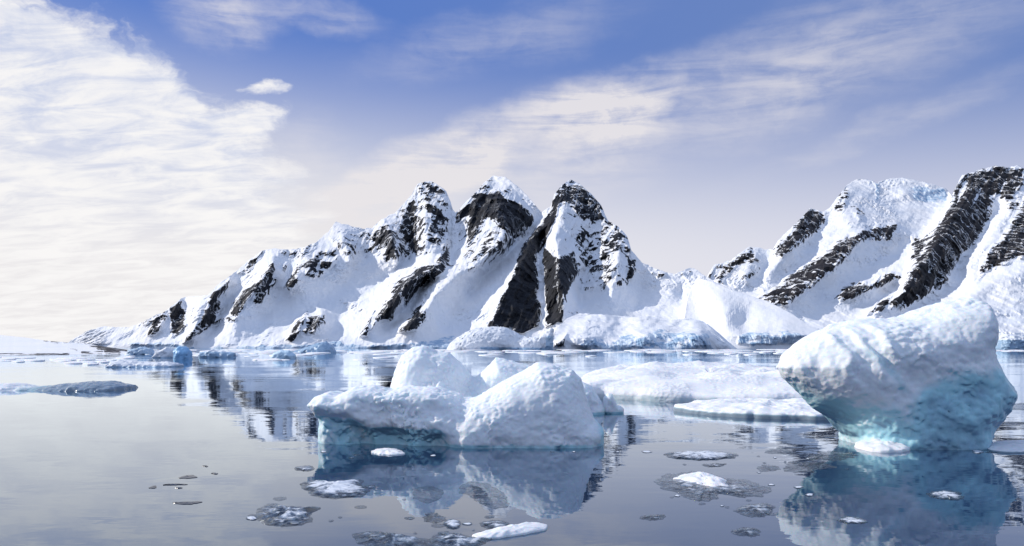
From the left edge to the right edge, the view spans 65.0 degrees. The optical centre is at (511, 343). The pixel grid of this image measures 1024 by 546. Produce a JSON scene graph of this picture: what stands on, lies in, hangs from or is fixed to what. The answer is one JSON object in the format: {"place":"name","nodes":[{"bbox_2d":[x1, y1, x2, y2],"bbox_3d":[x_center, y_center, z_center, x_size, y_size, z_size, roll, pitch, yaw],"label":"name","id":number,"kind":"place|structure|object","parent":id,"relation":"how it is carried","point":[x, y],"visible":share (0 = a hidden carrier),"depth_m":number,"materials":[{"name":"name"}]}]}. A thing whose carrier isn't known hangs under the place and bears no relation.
{"place":"outdoors","nodes":[
{"label":"outdoors","id":0,"kind":"place"},
{"bbox_2d":[69,176,719,347],"bbox_3d":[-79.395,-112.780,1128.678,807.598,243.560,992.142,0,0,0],"label":"mountain","id":1,"kind":"structure","parent":0,"point":[424,264],"depth_m":804.25,"materials":[{"name":"white snow"}]},
{"bbox_2d":[0,348,1023,545],"bbox_3d":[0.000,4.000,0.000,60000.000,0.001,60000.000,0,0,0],"label":"water","id":2,"kind":"structure","parent":0,"point":[90,468],"depth_m":24.88,"materials":[{"name":"blue liquid"}]},
{"bbox_2d":[24,359,44,360],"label":"brash ice","id":3,"kind":"structure","parent":2,"relation":"on","point":[34,360],"depth_m":181.20,"materials":[{"name":"white ice"}]},
{"bbox_2d":[0,335,126,354],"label":"snow island","id":4,"kind":"structure","parent":2,"relation":"on","point":[11,345],"depth_m":348.58,"materials":[{"name":"white snow"}]},
{"bbox_2d":[52,359,75,360],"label":"brash ice","id":5,"kind":"structure","parent":2,"relation":"on","point":[62,359],"depth_m":187.66,"materials":[{"name":"white ice"}]},
{"bbox_2d":[0,380,137,391],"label":"ice floe","id":6,"kind":"object","parent":2,"relation":"on","point":[94,386],"visible":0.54,"depth_m":68.10,"materials":[{"name":"white ice"}]},
{"bbox_2d":[56,357,81,358],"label":"brash ice","id":7,"kind":"structure","parent":2,"relation":"on","point":[68,358],"depth_m":204.67,"materials":[{"name":"white ice"}]},
{"bbox_2d":[63,361,81,363],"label":"brash ice","id":8,"kind":"structure","parent":2,"relation":"on","point":[73,362],"depth_m":156.53,"materials":[{"name":"white ice"}]},
{"bbox_2d":[78,361,96,363],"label":"brash ice","id":9,"kind":"structure","parent":2,"relation":"on","point":[82,362],"depth_m":161.14,"materials":[{"name":"white ice"}]},
{"bbox_2d":[83,362,98,364],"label":"brash ice","id":10,"kind":"structure","parent":2,"relation":"on","point":[90,363],"depth_m":150.02,"materials":[{"name":"white ice"}]},
{"bbox_2d":[116,357,133,358],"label":"brash ice","id":11,"kind":"structure","parent":2,"relation":"on","point":[124,357],"depth_m":209.37,"materials":[{"name":"white ice"}]},
{"bbox_2d":[126,346,154,354],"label":"iceberg","id":12,"kind":"object","parent":2,"relation":"on","point":[144,350],"visible":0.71,"depth_m":287.00,"materials":[{"name":"white ice"}]},
{"bbox_2d":[105,360,183,367],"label":"iceberg","id":13,"kind":"object","parent":2,"relation":"on","point":[129,363],"visible":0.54,"depth_m":134.30,"materials":[{"name":"white ice"}]},
{"bbox_2d":[152,347,173,357],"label":"iceberg","id":14,"kind":"object","parent":2,"relation":"on","point":[166,352],"visible":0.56,"depth_m":222.21,"materials":[{"name":"white ice"}]},
{"bbox_2d":[173,346,192,359],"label":"iceberg","id":15,"kind":"object","parent":2,"relation":"on","point":[182,352],"visible":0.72,"depth_m":198.10,"materials":[{"name":"blue ice"}]},
{"bbox_2d":[173,501,200,503],"bbox_3d":[-8.160,4.001,20.127,0.720,0.047,0.360,0,0,0],"label":"ice chip","id":16,"kind":"object","parent":2,"relation":"on","point":[192,502],"visible":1,"depth_m":20.10,"materials":[{"name":"grey ice"}]},
{"bbox_2d":[178,475,196,478],"bbox_3d":[-9.653,4.000,24.061,0.529,0.050,0.619,0,0,0],"label":"ice chip","id":17,"kind":"object","parent":2,"relation":"on","point":[188,476],"visible":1,"depth_m":23.96,"materials":[{"name":"grey ice"}]},
{"bbox_2d":[198,349,235,356],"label":"iceberg","id":18,"kind":"object","parent":2,"relation":"on","point":[212,353],"visible":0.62,"depth_m":227.51,"materials":[{"name":"white ice"}]},
{"bbox_2d":[246,516,256,519],"bbox_3d":[-5.947,4.003,18.370,0.261,0.045,0.468,0,0,-37],"label":"ice crumb","id":19,"kind":"object","parent":2,"relation":"on","point":[251,517],"visible":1,"depth_m":18.37,"materials":[{"name":"white ice"}]},
{"bbox_2d":[257,359,281,360],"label":"brash ice","id":20,"kind":"structure","parent":2,"relation":"on","point":[269,360],"depth_m":184.84,"materials":[{"name":"white ice"}]},
{"bbox_2d":[271,350,295,357],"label":"iceberg","id":21,"kind":"object","parent":2,"relation":"on","point":[284,354],"visible":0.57,"depth_m":212.54,"materials":[{"name":"white ice"}]},
{"bbox_2d":[256,504,318,524],"bbox_3d":[-5.305,3.953,18.769,1.676,0.182,2.509,0,0,0],"label":"ice floe","id":22,"kind":"object","parent":2,"relation":"on","point":[276,513],"visible":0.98,"depth_m":18.46,"materials":[{"name":"grey ice"}]},
{"bbox_2d":[296,466,312,470],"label":"ice floe","id":23,"kind":"object","parent":2,"relation":"on","point":[307,468],"visible":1,"depth_m":25.58,"materials":[{"name":"white ice"}]},
{"bbox_2d":[292,341,336,352],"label":"iceberg","id":24,"kind":"object","parent":2,"relation":"on","point":[325,346],"visible":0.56,"depth_m":329.45,"materials":[{"name":"ice"}]},
{"bbox_2d":[302,479,367,496],"bbox_3d":[-4.878,3.963,22.150,1.811,0.166,2.929,0,0,-17],"label":"ice floe","id":25,"kind":"object","parent":2,"relation":"on","point":[352,487],"visible":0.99,"depth_m":21.86,"materials":[{"name":"white ice"}]},
{"bbox_2d":[373,353,398,354],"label":"brash ice","id":26,"kind":"structure","parent":2,"relation":"on","point":[385,354],"depth_m":282.72,"materials":[{"name":"white ice"}]},
{"bbox_2d":[371,448,404,454],"bbox_3d":[-4.608,3.964,29.543,1.161,0.163,1.886,0,0,-16],"label":"growler","id":27,"kind":"object","parent":2,"relation":"on","point":[386,451],"visible":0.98,"depth_m":29.16,"materials":[{"name":"white ice"}]},
{"bbox_2d":[362,531,429,545],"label":"ice floe","id":28,"kind":"object","parent":2,"relation":"on","point":[391,539],"visible":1,"depth_m":16.17,"materials":[{"name":"grey ice"}]},
{"bbox_2d":[444,519,460,528],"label":"ice floe","id":29,"kind":"object","parent":2,"relation":"on","point":[452,523],"visible":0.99,"depth_m":17.68,"materials":[{"name":"white ice"}]},
{"bbox_2d":[307,346,603,448],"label":"iceberg","id":30,"kind":"object","parent":2,"relation":"on","point":[430,396],"visible":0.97,"depth_m":31.32,"materials":[{"name":"white ice"}]},
{"bbox_2d":[432,532,486,545],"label":"ice floe","id":31,"kind":"object","parent":2,"relation":"on","point":[449,539],"visible":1,"depth_m":16.13,"materials":[{"name":"grey ice"}]},
{"bbox_2d":[481,354,501,355],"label":"brash ice","id":32,"kind":"structure","parent":2,"relation":"on","point":[491,355],"depth_m":263.08,"materials":[{"name":"white ice"}]},
{"bbox_2d":[482,520,507,527],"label":"ice floe","id":33,"kind":"object","parent":2,"relation":"on","point":[495,523],"visible":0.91,"depth_m":17.67,"materials":[{"name":"white ice"}]},
{"bbox_2d":[447,326,553,349],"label":"iceberg","id":34,"kind":"object","parent":2,"relation":"on","point":[494,338],"visible":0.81,"depth_m":457.96,"materials":[{"name":"white ice"}]},
{"bbox_2d":[472,522,547,538],"bbox_3d":[0.001,3.956,17.030,1.926,0.194,0.708,0,0,-35],"label":"growler","id":35,"kind":"object","parent":2,"relation":"on","point":[524,528],"visible":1,"depth_m":16.82,"materials":[{"name":"white ice"}]},
{"bbox_2d":[583,382,604,414],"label":"iceberg","id":36,"kind":"object","parent":2,"relation":"on","point":[596,405],"visible":0.4,"depth_m":45.21,"materials":[{"name":"white ice"}]},
{"bbox_2d":[603,393,623,413],"bbox_3d":[5.852,3.606,46.093,1.335,1.512,0.960,0,0,-21],"label":"growler","id":37,"kind":"object","parent":2,"relation":"on","point":[610,405],"visible":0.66,"depth_m":45.64,"materials":[{"name":"white ice"}]},
{"bbox_2d":[553,313,729,348],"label":"glacier","id":38,"kind":"object","parent":2,"relation":"on","point":[588,331],"visible":0.94,"depth_m":584.32,"materials":[{"name":"white ice"}]},
{"bbox_2d":[645,515,660,518],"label":"ice floe","id":39,"kind":"object","parent":2,"relation":"on","point":[652,516],"visible":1,"depth_m":18.46,"materials":[{"name":"grey ice"}]},
{"bbox_2d":[639,349,671,349],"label":"brash ice","id":40,"kind":"structure","parent":2,"relation":"on","point":[655,349],"depth_m":482.43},
{"bbox_2d":[581,360,801,401],"bbox_3d":[20.149,3.042,79.312,27.721,2.757,53.395,0,0,14],"label":"ice floe","id":41,"kind":"object","parent":2,"relation":"on","point":[657,381],"visible":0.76,"depth_m":57.71,"materials":[{"name":"white ice"}]},
{"bbox_2d":[667,451,735,459],"bbox_3d":[6.780,3.961,28.594,2.714,0.170,2.346,0,0,0],"label":"ice floe","id":42,"kind":"object","parent":2,"relation":"on","point":[697,455],"visible":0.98,"depth_m":28.30,"materials":[{"name":"white ice"}]},
{"bbox_2d":[662,472,763,498],"bbox_3d":[5.499,3.975,22.793,3.054,0.129,4.401,0,0,-17],"label":"ice floe","id":43,"kind":"object","parent":2,"relation":"on","point":[695,489],"visible":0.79,"depth_m":21.94,"materials":[{"name":"grey ice"}]},
{"bbox_2d":[673,472,728,486],"bbox_3d":[5.505,3.936,23.234,1.478,0.253,2.758,0,0,-14],"label":"snow lump","id":44,"kind":"object","parent":43,"relation":"on","point":[707,479],"visible":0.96,"depth_m":22.94,"materials":[{"name":"white snow"}]},
{"bbox_2d":[704,463,721,465],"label":"ice floe","id":45,"kind":"object","parent":2,"relation":"on","point":[715,464],"visible":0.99,"depth_m":26.36,"materials":[{"name":"grey ice"}]},
{"bbox_2d":[735,528,756,534],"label":"ice floe","id":46,"kind":"object","parent":2,"relation":"on","point":[749,531],"visible":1,"depth_m":16.96,"materials":[{"name":"grey ice"}]},
{"bbox_2d":[681,278,817,348],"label":"headland","id":47,"kind":"structure","parent":2,"relation":"on","point":[732,319],"depth_m":640.10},
{"bbox_2d":[673,398,827,419],"bbox_3d":[15.296,3.701,47.161,10.468,0.948,9.970,0,0,31],"label":"ice floe","id":48,"kind":"object","parent":2,"relation":"on","point":[791,408],"visible":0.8,"depth_m":44.10,"materials":[{"name":"white ice"}]},
{"bbox_2d":[739,503,770,514],"bbox_3d":[5.883,3.980,19.324,0.860,0.112,1.813,0,0,33],"label":"ice floe","id":49,"kind":"object","parent":2,"relation":"on","point":[758,509],"visible":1,"depth_m":19.16,"materials":[{"name":"grey ice"}]},
{"bbox_2d":[839,516,865,522],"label":"ice floe","id":50,"kind":"object","parent":2,"relation":"on","point":[849,519],"visible":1,"depth_m":18.09,"materials":[{"name":"white ice"}]},
{"bbox_2d":[854,439,909,452],"bbox_3d":[14.442,3.878,31.138,2.019,0.434,3.966,0,0,36],"label":"growler","id":51,"kind":"object","parent":2,"relation":"on","point":[876,445],"visible":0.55,"depth_m":29.93,"materials":[{"name":"white ice"}]},
{"bbox_2d":[776,297,1017,449],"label":"iceberg","id":52,"kind":"object","parent":2,"relation":"on","point":[930,377],"visible":0.9,"depth_m":30.43,"materials":[{"name":"white ice"}]},
{"bbox_2d":[928,490,962,498],"bbox_3d":[11.452,3.993,21.236,0.892,0.074,1.526,0,0,32],"label":"ice floe","id":53,"kind":"object","parent":2,"relation":"on","point":[945,494],"visible":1,"depth_m":21.07,"materials":[{"name":"white ice"}]},
{"bbox_2d":[972,450,983,452],"bbox_3d":[17.157,4.003,29.578,0.383,0.042,1.180,0,0,28],"label":"ice crumb","id":54,"kind":"object","parent":2,"relation":"on","point":[977,451],"visible":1,"depth_m":29.62,"materials":[{"name":"ice"}]},
{"bbox_2d":[987,440,1023,452],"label":"ice floe","id":55,"kind":"object","parent":2,"relation":"on","point":[1010,446],"visible":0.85,"depth_m":30.18,"materials":[{"name":"white ice"}]},
{"bbox_2d":[996,333,1023,349],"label":"iceberg","id":56,"kind":"object","parent":2,"relation":"on","point":[1010,342],"visible":0.46,"depth_m":469.09,"materials":[{"name":"ice"}]},
{"bbox_2d":[0,0,1023,341],"label":"sky","id":57,"kind":"structure","parent":0,"point":[150,150],"materials":[{"name":"blue"}]},
{"bbox_2d":[707,165,1023,335],"bbox_3d":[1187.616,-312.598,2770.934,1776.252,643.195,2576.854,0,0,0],"label":"mountain","id":58,"kind":"structure","parent":0,"point":[865,249],"depth_m":2043.43,"materials":[{"name":"white snow"}]}
]}

